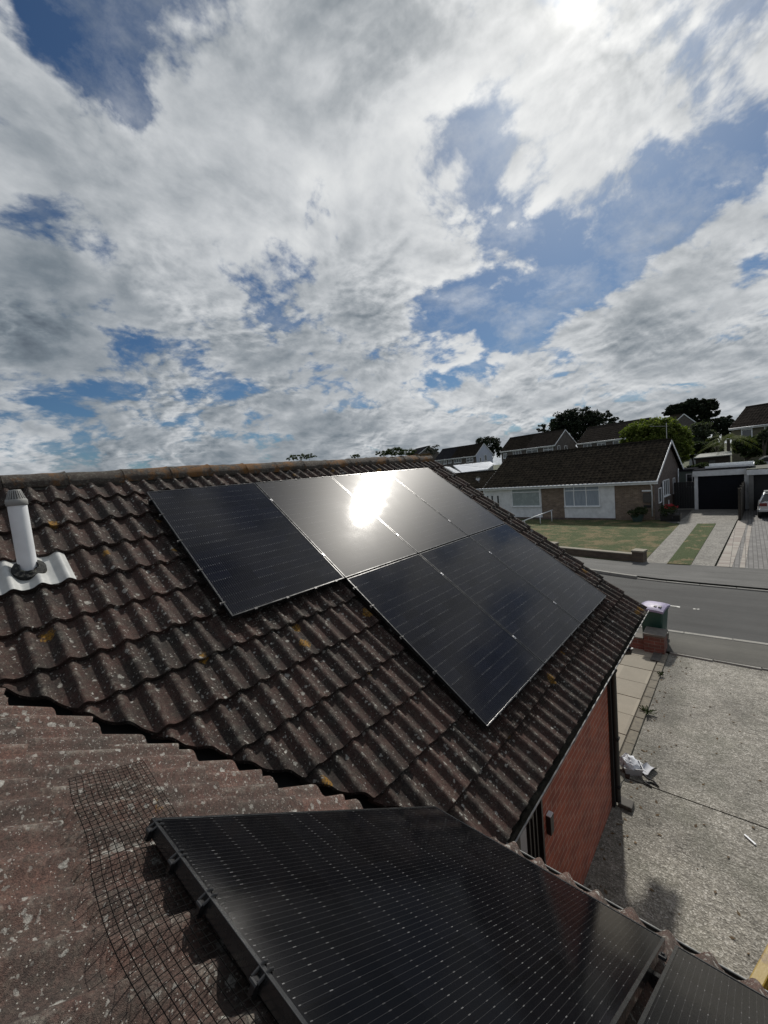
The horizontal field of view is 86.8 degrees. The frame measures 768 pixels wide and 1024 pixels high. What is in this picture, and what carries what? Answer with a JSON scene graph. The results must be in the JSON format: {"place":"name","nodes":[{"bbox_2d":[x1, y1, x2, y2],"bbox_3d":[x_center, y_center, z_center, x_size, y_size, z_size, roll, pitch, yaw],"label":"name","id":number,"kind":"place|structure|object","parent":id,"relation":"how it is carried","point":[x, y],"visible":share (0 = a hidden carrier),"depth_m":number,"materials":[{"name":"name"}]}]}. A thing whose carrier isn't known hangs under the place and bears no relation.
{"place":"outdoors","nodes":[
{"label":"outdoors","id":0,"kind":"place"},
{"bbox_2d":[0,0,767,474],"label":"sky","id":1,"kind":"structure","parent":0,"point":[232,231],"materials":[{"name":"white"}]},
{"bbox_2d":[521,520,678,560],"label":"lawn","id":2,"kind":"structure","parent":0,"point":[651,536],"depth_m":22.89,"materials":[{"name":"green plant"}]},
{"bbox_2d":[523,510,551,523],"bbox_3d":[10.686,0.464,28.387,3.205,0.885,0.070,-8,6,-28],"label":"handrail","id":3,"kind":"object","parent":2,"relation":"on","point":[540,517],"visible":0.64,"depth_m":28.53,"materials":[{"name":"white plastic"}]},
{"bbox_2d":[626,506,647,521],"bbox_3d":[16.102,0.120,25.806,1.234,0.955,1.241,0,7,42],"label":"garden tub","id":4,"kind":"object","parent":2,"relation":"on","point":[635,516],"visible":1,"depth_m":25.61,"materials":[{"name":"green plant"}]},
{"bbox_2d":[493,443,767,653],"bbox_3d":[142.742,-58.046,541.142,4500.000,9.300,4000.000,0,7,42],"label":"ground","id":5,"kind":"structure","parent":0,"point":[495,467],"depth_m":15.50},
{"bbox_2d":[286,453,316,460],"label":"treetop","id":6,"kind":"object","parent":5,"relation":"on","point":[307,456],"visible":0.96,"depth_m":114.62,"materials":[{"name":"green plant"}]},
{"bbox_2d":[0,455,767,1023],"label":"bungalow","id":7,"kind":"object","parent":5,"relation":"on","point":[122,649],"visible":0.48,"depth_m":2.63,"materials":[{"name":"tile"}]},
{"bbox_2d":[0,489,75,594],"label":"flue pipe","id":8,"kind":"object","parent":7,"relation":"on","point":[52,568],"visible":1,"depth_m":2.82,"materials":[{"name":"white plastic"}]},
{"bbox_2d":[395,453,429,456],"bbox_3d":[0.520,-1.074,7.692,0.142,0.079,1.368,0,7,42],"label":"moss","id":9,"kind":"object","parent":7,"relation":"on","point":[426,454],"visible":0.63,"depth_m":7.91,"materials":[{"name":"green plant"}]},
{"bbox_2d":[526,799,545,863],"bbox_3d":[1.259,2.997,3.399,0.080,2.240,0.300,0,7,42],"label":"door","id":10,"kind":"structure","parent":7,"relation":"in","point":[535,827],"depth_m":3.41,"materials":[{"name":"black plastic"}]},
{"bbox_2d":[488,599,616,753],"bbox_3d":[1.997,1.493,4.340,0.178,0.165,3.462,0,7,42],"label":"wire mesh","id":11,"kind":"object","parent":7,"relation":"on","point":[551,675],"visible":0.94,"depth_m":3.83,"materials":[{"name":"black metal"}]},
{"bbox_2d":[648,970,660,989],"bbox_3d":[1.030,1.673,1.351,2.400,0.092,0.050,0,-27,42],"label":"mounting rail","id":12,"kind":"object","parent":7,"relation":"attached to","point":[654,977],"visible":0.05,"depth_m":1.42,"materials":[{"name":"metal"}]},
{"bbox_2d":[144,806,666,1023],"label":"solar panel","id":13,"kind":"object","parent":12,"relation":"attached to","point":[419,915],"visible":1,"depth_m":1.19,"materials":[{"name":"black glass"}]},
{"bbox_2d":[68,760,278,1023],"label":"wire mesh","id":14,"kind":"object","parent":13,"relation":"attached to","point":[147,1011],"visible":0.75,"depth_m":0.95,"materials":[{"name":"black metal"}]},
{"bbox_2d":[637,945,767,1023],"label":"solar panel","id":15,"kind":"object","parent":12,"relation":"attached to","point":[689,988],"visible":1,"depth_m":1.32,"materials":[{"name":"black glass"}]},
{"bbox_2d":[375,447,416,456],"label":"hedge tree","id":16,"kind":"object","parent":5,"relation":"on","point":[399,450],"visible":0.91,"depth_m":142.18,"materials":[{"name":"green plant"}]},
{"bbox_2d":[412,446,439,459],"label":"house","id":17,"kind":"structure","parent":5,"relation":"on","point":[420,450],"depth_m":134.01,"materials":[{"name":"grey brick"}]},
{"bbox_2d":[425,445,438,454],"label":"tree","id":18,"kind":"object","parent":5,"relation":"on","point":[428,448],"visible":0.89,"depth_m":102.21,"materials":[{"name":"green plant"}]},
{"bbox_2d":[445,466,460,472],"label":"conservatory","id":19,"kind":"object","parent":5,"relation":"on","point":[451,469],"visible":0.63,"depth_m":53.49,"materials":[{"name":"grey paint"}]},
{"bbox_2d":[435,443,493,468],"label":"house","id":20,"kind":"structure","parent":5,"relation":"on","point":[466,454],"depth_m":92.81,"materials":[{"name":"grey brick"}]},
{"bbox_2d":[454,458,461,462],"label":"window","id":21,"kind":"structure","parent":20,"relation":"in","point":[455,460],"depth_m":93.86,"materials":[{"name":"white plastic"}]},
{"bbox_2d":[466,457,472,462],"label":"window","id":22,"kind":"structure","parent":20,"relation":"in","point":[470,459],"depth_m":90.76,"materials":[{"name":"white glass"}]},
{"bbox_2d":[453,462,493,472],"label":"conservatory","id":23,"kind":"object","parent":5,"relation":"on","point":[477,466],"visible":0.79,"depth_m":52.52,"materials":[{"name":"grey paint"}]},
{"bbox_2d":[455,470,495,492],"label":"neighbour bungalow","id":24,"kind":"object","parent":5,"relation":"on","point":[484,476],"visible":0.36,"depth_m":40.40,"materials":[{"name":"brown tile"}]},
{"bbox_2d":[475,436,501,457],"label":"dark tree","id":25,"kind":"object","parent":5,"relation":"on","point":[487,440],"visible":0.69,"depth_m":108.16,"materials":[{"name":"green plant"}]},
{"bbox_2d":[500,429,576,461],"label":"house","id":26,"kind":"structure","parent":5,"relation":"on","point":[560,439],"depth_m":76.99,"materials":[{"name":"brown brick"}]},
{"bbox_2d":[526,448,537,452],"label":"window","id":27,"kind":"structure","parent":26,"relation":"in","point":[529,450],"depth_m":77.52,"materials":[{"name":"grey glass"}]},
{"bbox_2d":[543,447,552,450],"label":"window","id":28,"kind":"structure","parent":26,"relation":"in","point":[545,448],"depth_m":74.35,"materials":[{"name":"white plastic"}]},
{"bbox_2d":[536,406,623,447],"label":"cypress tree","id":29,"kind":"object","parent":5,"relation":"on","point":[572,422],"visible":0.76,"depth_m":97.55,"materials":[{"name":"green plant"}]},
{"bbox_2d":[482,438,683,519],"bbox_3d":[15.729,-2.281,32.776,9.037,5.745,12.555,-10,7,-44],"label":"opposite bungalow","id":30,"kind":"object","parent":5,"relation":"on","point":[611,482],"visible":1,"depth_m":29.32,"materials":[{"name":"beige brick"}]},
{"bbox_2d":[511,489,540,506],"bbox_3d":[11.061,-1.140,31.763,0.100,1.513,2.425,-10,7,-44],"label":"window","id":31,"kind":"structure","parent":30,"relation":"in","point":[520,497],"depth_m":31.76,"materials":[{"name":"white glass"}]},
{"bbox_2d":[564,486,600,506],"bbox_3d":[13.977,-1.113,28.766,0.100,1.543,2.486,-10,7,-44],"label":"window","id":32,"kind":"structure","parent":30,"relation":"in","point":[573,496],"depth_m":28.76,"materials":[{"name":"white plastic"}]},
{"bbox_2d":[658,487,661,502],"bbox_3d":[18.111,-1.095,26.642,0.750,1.000,0.050,-10,7,-44],"label":"window","id":33,"kind":"structure","parent":30,"relation":"in","point":[659,489],"depth_m":26.66,"materials":[{"name":"white plastic"}]},
{"bbox_2d":[663,479,670,497],"bbox_3d":[19.375,-1.652,27.842,1.750,1.150,0.100,-10,7,-44],"label":"window","id":34,"kind":"structure","parent":30,"relation":"in","point":[666,482],"depth_m":27.94,"materials":[{"name":"white glass"}]},
{"bbox_2d":[550,541,647,562],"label":"garden wall","id":35,"kind":"structure","parent":5,"relation":"on","point":[636,555],"depth_m":17.25,"materials":[{"name":"brick"}]},
{"bbox_2d":[576,417,651,447],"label":"house","id":36,"kind":"structure","parent":5,"relation":"on","point":[605,434],"depth_m":68.90,"materials":[{"name":"tile"}]},
{"bbox_2d":[618,416,694,463],"bbox_3d":[24.731,-4.874,37.047,5.860,7.781,4.019,0,7,42],"label":"leafy tree","id":37,"kind":"object","parent":5,"relation":"on","point":[677,433],"visible":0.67,"depth_m":35.57,"materials":[{"name":"green plant"}]},
{"bbox_2d":[591,569,767,591],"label":"kerb","id":38,"kind":"structure","parent":5,"relation":"on","point":[625,575],"depth_m":13.77,"materials":[{"name":"concrete"}]},
{"bbox_2d":[669,413,694,460],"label":"house","id":39,"kind":"structure","parent":5,"relation":"on","point":[683,419],"depth_m":74.48,"materials":[{"name":"grey brick"}]},
{"bbox_2d":[661,397,720,421],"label":"cypress tree","id":40,"kind":"object","parent":5,"relation":"on","point":[693,408],"visible":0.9,"depth_m":76.75,"materials":[{"name":"green plant"}]},
{"bbox_2d":[679,467,703,503],"bbox_3d":[23.622,-2.061,31.724,2.300,2.700,3.200,0,8,45],"label":"extension","id":41,"kind":"object","parent":5,"relation":"on","point":[685,474],"visible":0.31,"depth_m":30.43,"materials":[{"name":"stone"}]},
{"bbox_2d":[686,474,693,484],"bbox_3d":[22.918,-2.357,30.199,0.750,1.000,0.050,0,8,45],"label":"window","id":42,"kind":"structure","parent":41,"relation":"in","point":[689,477],"depth_m":30.29,"materials":[{"name":"plastic"}]},
{"bbox_2d":[646,509,737,565],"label":"garage drive","id":43,"kind":"structure","parent":5,"relation":"attached to","point":[711,549],"depth_m":20.00,"materials":[{"name":"grey concrete"}]},
{"bbox_2d":[667,523,715,564],"bbox_3d":[14.700,1.334,19.219,0.807,0.020,10.504,0,7,43],"label":"lawn strip","id":44,"kind":"object","parent":43,"relation":"in","point":[688,550],"visible":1,"depth_m":18.27,"materials":[{"name":"green plant"}]},
{"bbox_2d":[689,450,703,464],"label":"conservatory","id":45,"kind":"object","parent":5,"relation":"on","point":[690,461],"visible":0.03,"depth_m":45.30,"materials":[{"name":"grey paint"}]},
{"bbox_2d":[686,462,709,467],"bbox_3d":[24.768,-3.446,31.895,1.896,0.933,1.166,0,7,42],"label":"clipped hedge","id":46,"kind":"object","parent":5,"relation":"on","point":[702,464],"visible":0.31,"depth_m":31.68,"materials":[{"name":"green plant"}]},
{"bbox_2d":[640,626,767,644],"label":"kerb","id":47,"kind":"structure","parent":5,"relation":"on","point":[726,638],"depth_m":9.43,"materials":[{"name":"concrete"}]},
{"bbox_2d":[690,420,718,453],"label":"grey shrub","id":48,"kind":"object","parent":5,"relation":"on","point":[699,433],"visible":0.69,"depth_m":40.07,"materials":[{"name":"green plant"}]},
{"bbox_2d":[686,441,723,464],"bbox_3d":[29.423,-4.358,37.702,3.411,4.637,1.873,0,7,42],"label":"dark shrub","id":49,"kind":"object","parent":5,"relation":"on","point":[698,446],"visible":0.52,"depth_m":37.28,"materials":[{"name":"green plant"}]},
{"bbox_2d":[693,451,731,463],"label":"garden shed","id":50,"kind":"structure","parent":5,"relation":"on","point":[721,457],"depth_m":33.79,"materials":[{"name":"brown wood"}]},
{"bbox_2d":[703,415,734,451],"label":"evergreen tree","id":51,"kind":"object","parent":5,"relation":"on","point":[721,425],"visible":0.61,"depth_m":70.74,"materials":[{"name":"green plant"}]},
{"bbox_2d":[670,652,767,670],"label":"drive edging","id":52,"kind":"object","parent":5,"relation":"on","point":[725,662],"visible":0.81,"depth_m":8.42,"materials":[{"name":"concrete"}]},
{"bbox_2d":[703,442,735,454],"bbox_3d":[29.639,-4.213,36.196,3.045,3.979,2.324,-7,6,-21],"label":"palm","id":53,"kind":"object","parent":5,"relation":"on","point":[716,446],"visible":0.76,"depth_m":35.96,"materials":[{"name":"green plant"}]},
{"bbox_2d":[692,466,749,509],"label":"garage","id":54,"kind":"structure","parent":5,"relation":"on","point":[715,488],"depth_m":27.42,"materials":[{"name":"paint"}]},
{"bbox_2d":[674,482,694,509],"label":"side gate","id":55,"kind":"structure","parent":54,"relation":"attached to","point":[684,500],"depth_m":28.73,"materials":[{"name":"black wood"}]},
{"bbox_2d":[698,474,743,508],"bbox_3d":[22.737,-1.335,27.438,2.400,2.300,0.040,0,7,43],"label":"door","id":56,"kind":"structure","parent":54,"relation":"in","point":[720,491],"depth_m":27.47,"materials":[{"name":"black metal"}]},
{"bbox_2d":[705,461,754,468],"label":"roof sheets","id":57,"kind":"object","parent":54,"relation":"on","point":[732,464],"visible":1,"depth_m":28.03,"materials":[{"name":"white plastic"}]},
{"bbox_2d":[695,433,763,454],"bbox_3d":[29.592,-4.403,35.045,4.619,4.766,4.390,-4,6,18],"label":"palm","id":58,"kind":"object","parent":5,"relation":"on","point":[731,437],"visible":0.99,"depth_m":34.56,"materials":[{"name":"green plant"}]},
{"bbox_2d":[738,481,744,519],"bbox_3d":[21.727,-0.739,24.665,0.120,2.039,5.000,0,7,44],"label":"wooden fence","id":59,"kind":"object","parent":5,"relation":"on","point":[741,500],"visible":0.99,"depth_m":23.31,"materials":[{"name":"brown wood"}]},
{"bbox_2d":[717,509,767,568],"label":"block drive","id":60,"kind":"structure","parent":5,"relation":"attached to","point":[757,554],"depth_m":17.64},
{"bbox_2d":[717,520,751,567],"bbox_3d":[16.354,1.244,18.633,0.769,0.035,11.544,0,7,44],"label":"drive border","id":61,"kind":"object","parent":60,"relation":"on","point":[727,558],"visible":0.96,"depth_m":17.33,"materials":[{"name":"beige concrete"}]},
{"bbox_2d":[757,490,767,516],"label":"parked car","id":62,"kind":"object","parent":60,"relation":"on","point":[763,503],"visible":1,"depth_m":22.82,"materials":[{"name":"silver metal"}]},
{"bbox_2d":[728,403,767,461],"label":"house","id":63,"kind":"structure","parent":5,"relation":"on","point":[751,420],"depth_m":43.81,"materials":[{"name":"brown tile"}]},
{"bbox_2d":[741,428,752,436],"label":"window","id":64,"kind":"structure","parent":63,"relation":"in","point":[749,431],"depth_m":43.60,"materials":[{"name":"white plastic"}]},
{"bbox_2d":[730,435,767,460],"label":"bank shrub","id":65,"kind":"object","parent":5,"relation":"on","point":[743,449],"visible":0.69,"depth_m":38.08,"materials":[{"name":"green plant"}]},
{"bbox_2d":[742,460,766,464],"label":"bank hedge","id":66,"kind":"object","parent":5,"relation":"on","point":[760,462],"visible":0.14,"depth_m":28.66,"materials":[{"name":"green plant"}]},
{"bbox_2d":[746,464,767,510],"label":"garage","id":67,"kind":"structure","parent":5,"relation":"on","point":[758,480],"depth_m":25.61,"materials":[{"name":"white paint"}]},
{"bbox_2d":[754,474,767,509],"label":"door","id":68,"kind":"structure","parent":67,"relation":"in","point":[760,481],"depth_m":25.58,"materials":[{"name":"black wood"}]},
{"bbox_2d":[755,426,767,456],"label":"grey bush","id":69,"kind":"object","parent":5,"relation":"on","point":[762,434],"visible":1,"depth_m":34.61,"materials":[{"name":"green plant"}]},
{"bbox_2d":[758,456,767,463],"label":"parked van","id":70,"kind":"object","parent":5,"relation":"on","point":[765,458],"visible":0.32,"depth_m":30.47,"materials":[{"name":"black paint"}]},
{"bbox_2d":[616,648,656,755],"bbox_3d":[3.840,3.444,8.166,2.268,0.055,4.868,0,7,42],"label":"paving path","id":71,"kind":"structure","parent":0,"point":[635,668],"depth_m":7.92,"materials":[{"name":"beige concrete"}]},
{"bbox_2d":[620,766,624,782],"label":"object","id":72,"kind":"object","parent":71,"relation":"on","point":[622,774],"visible":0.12,"depth_m":5.73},
{"bbox_2d":[619,653,667,757],"bbox_3d":[4.878,3.414,7.494,0.125,0.088,4.026,0,7,42],"label":"path edging","id":73,"kind":"object","parent":71,"relation":"on","point":[633,735],"visible":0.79,"depth_m":7.01,"materials":[{"name":"concrete"}]},
{"bbox_2d":[629,626,667,662],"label":"brick gate pier","id":74,"kind":"structure","parent":71,"relation":"on","point":[653,640],"depth_m":9.06,"materials":[{"name":"brick"}]},
{"bbox_2d":[573,556,767,587],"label":"pavement","id":75,"kind":"structure","parent":0,"point":[747,577],"depth_m":14.39,"materials":[{"name":"concrete"}]},
{"bbox_2d":[658,510,691,523],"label":"side path","id":76,"kind":"structure","parent":0,"point":[685,513],"depth_m":27.11,"materials":[{"name":"grey concrete"}]},
{"bbox_2d":[658,503,681,520],"bbox_3d":[17.490,-0.001,24.977,1.247,1.074,1.161,0,7,42],"label":"flower trough","id":77,"kind":"object","parent":76,"relation":"on","point":[664,510],"visible":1,"depth_m":24.80,"materials":[{"name":"black plastic"}]},
{"bbox_2d":[583,778,767,978],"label":"driveway","id":78,"kind":"structure","parent":0,"point":[673,857],"depth_m":4.35,"materials":[{"name":"concrete"}]},
{"bbox_2d":[626,653,766,828],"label":"drive joint","id":79,"kind":"object","parent":78,"relation":"on","point":[680,797],"depth_m":5.29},
{"bbox_2d":[744,834,756,844],"bbox_3d":[4.168,3.731,4.627,0.020,0.012,0.132,-6,5,-5],"label":"white offcut","id":80,"kind":"object","parent":78,"relation":"on","point":[748,838],"visible":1,"depth_m":4.62,"materials":[{"name":"plastic"}]},
{"bbox_2d":[749,944,767,990],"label":"yellow skip","id":81,"kind":"object","parent":78,"relation":"on","point":[759,973],"depth_m":2.69,"materials":[{"name":"paint"}]},
{"bbox_2d":[598,573,767,642],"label":"road","id":82,"kind":"structure","parent":0,"point":[733,613],"depth_m":11.35,"materials":[{"name":"grey asphalt"}]},
{"bbox_2d":[630,654,767,828],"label":"driveway far slab","id":83,"kind":"structure","parent":0,"point":[731,772],"depth_m":6.32,"materials":[{"name":"concrete"}]},
{"bbox_2d":[623,760,645,776],"bbox_3d":[3.542,3.636,5.770,0.281,0.115,0.205,-4,6,17],"label":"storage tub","id":84,"kind":"object","parent":83,"relation":"on","point":[636,772],"visible":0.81,"depth_m":5.70,"materials":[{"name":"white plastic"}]},
{"bbox_2d":[620,753,640,769],"bbox_3d":[3.497,3.554,5.794,0.283,0.144,0.254,-4,6,17],"label":"white cloth","id":85,"kind":"object","parent":84,"relation":"in","point":[629,761],"visible":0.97,"depth_m":5.75,"materials":[{"name":"white fabric"}]},
{"bbox_2d":[639,705,656,714],"bbox_3d":[4.561,3.418,7.006,0.245,0.069,0.288,-5,5,-1],"label":"weed","id":86,"kind":"object","parent":83,"relation":"on","point":[647,711],"visible":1,"depth_m":7.00,"materials":[{"name":"green plant"}]},
{"bbox_2d":[642,762,656,775],"bbox_3d":[3.733,3.633,5.751,0.238,0.063,0.140,-8,6,-28],"label":"open bag","id":87,"kind":"object","parent":83,"relation":"on","point":[647,768],"visible":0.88,"depth_m":5.77,"materials":[{"name":"white plastic"}]},
{"bbox_2d":[642,773,658,787],"bbox_3d":[3.630,3.671,5.538,0.205,0.070,0.158,0,7,42],"label":"black strap","id":88,"kind":"object","parent":83,"relation":"on","point":[654,783],"visible":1,"depth_m":5.55,"materials":[{"name":"black fabric"}]},
{"bbox_2d":[588,657,761,953],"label":"fallen leaves","id":89,"kind":"object","parent":83,"relation":"on","point":[715,891],"visible":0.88,"depth_m":4.98,"materials":[{"name":"brown plant"}]},
{"bbox_2d":[637,628,767,667],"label":"pavement","id":90,"kind":"structure","parent":0,"point":[752,654],"depth_m":8.92,"materials":[{"name":"grey concrete"}]},
{"bbox_2d":[641,601,669,639],"bbox_3d":[6.392,2.582,9.598,0.643,0.897,0.502,-10,7,-42],"label":"wheelie bin","id":91,"kind":"object","parent":90,"relation":"on","point":[656,616],"visible":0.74,"depth_m":9.39,"materials":[{"name":"green plastic"}]},
{"bbox_3d":[-0.539,-0.215,5.512,0.050,0.110,4.595,41,32,29],"label":"mounting rail","id":92,"kind":"object","parent":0,"visible":0},
{"bbox_2d":[146,483,343,618],"bbox_3d":[-1.345,0.242,3.932,1.747,0.065,1.204,41,32,29],"label":"solar panel","id":93,"kind":"object","parent":92,"relation":"attached to","point":[248,547],"visible":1,"depth_m":3.81,"materials":[{"name":"black glass"}]},
{"bbox_2d":[135,494,229,624],"bbox_3d":[-1.777,0.342,3.481,1.432,1.027,0.102,0,7,42],"label":"wire mesh","id":94,"kind":"object","parent":93,"relation":"attached to","point":[181,559],"visible":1,"depth_m":3.43,"materials":[{"name":"black metal"}]},
{"bbox_2d":[231,581,344,632],"bbox_3d":[-0.749,0.784,3.492,0.077,0.104,1.152,0,7,42],"label":"wire mesh","id":95,"kind":"object","parent":93,"relation":"attached to","point":[287,607],"visible":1,"depth_m":3.41,"materials":[{"name":"black metal"}]},
{"bbox_2d":[255,476,416,579],"bbox_3d":[-0.562,0.080,4.809,1.737,0.055,1.179,41,32,29],"label":"solar panel","id":96,"kind":"object","parent":92,"relation":"attached to","point":[345,532],"visible":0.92,"depth_m":4.71,"materials":[{"name":"black glass"}]},
{"bbox_2d":[331,471,467,553],"bbox_3d":[0.213,-0.073,5.676,1.737,0.055,1.179,41,32,29],"label":"solar panel","id":97,"kind":"object","parent":92,"relation":"attached to","point":[413,521],"visible":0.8,"depth_m":5.59,"materials":[{"name":"black glass"}]},
{"bbox_2d":[386,468,504,536],"bbox_3d":[0.981,-0.222,6.538,1.737,0.048,1.160,41,32,29],"label":"solar panel","id":98,"kind":"object","parent":92,"relation":"attached to","point":[462,511],"visible":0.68,"depth_m":6.46,"materials":[{"name":"black glass"}]},
{"bbox_3d":[1.007,0.700,5.086,0.050,0.110,3.421,41,32,29],"label":"mounting rail","id":99,"kind":"object","parent":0,"visible":0},
{"bbox_2d":[346,554,543,728],"bbox_3d":[0.591,1.082,3.938,1.743,0.065,1.204,41,32,29],"label":"solar panel","id":100,"kind":"object","parent":99,"relation":"attached to","point":[482,666],"visible":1,"depth_m":3.82,"materials":[{"name":"black glass"}]},
{"bbox_2d":[338,584,483,737],"bbox_3d":[0.157,1.181,3.489,1.432,1.027,0.102,0,7,42],"label":"wire mesh","id":101,"kind":"object","parent":100,"relation":"attached to","point":[412,660],"visible":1,"depth_m":3.43,"materials":[{"name":"black metal"}]},
{"bbox_2d":[419,537,580,665],"bbox_3d":[1.376,0.923,4.812,1.743,0.055,1.179,41,32,29],"label":"solar panel","id":102,"kind":"object","parent":99,"relation":"attached to","point":[540,626],"visible":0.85,"depth_m":4.72,"materials":[{"name":"black glass"}]},
{"bbox_2d":[469,524,605,623],"bbox_3d":[2.144,0.774,5.674,1.743,0.048,1.160,41,32,29],"label":"solar panel","id":103,"kind":"object","parent":99,"relation":"attached to","point":[579,599],"visible":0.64,"depth_m":5.60,"materials":[{"name":"black glass"}]}
]}

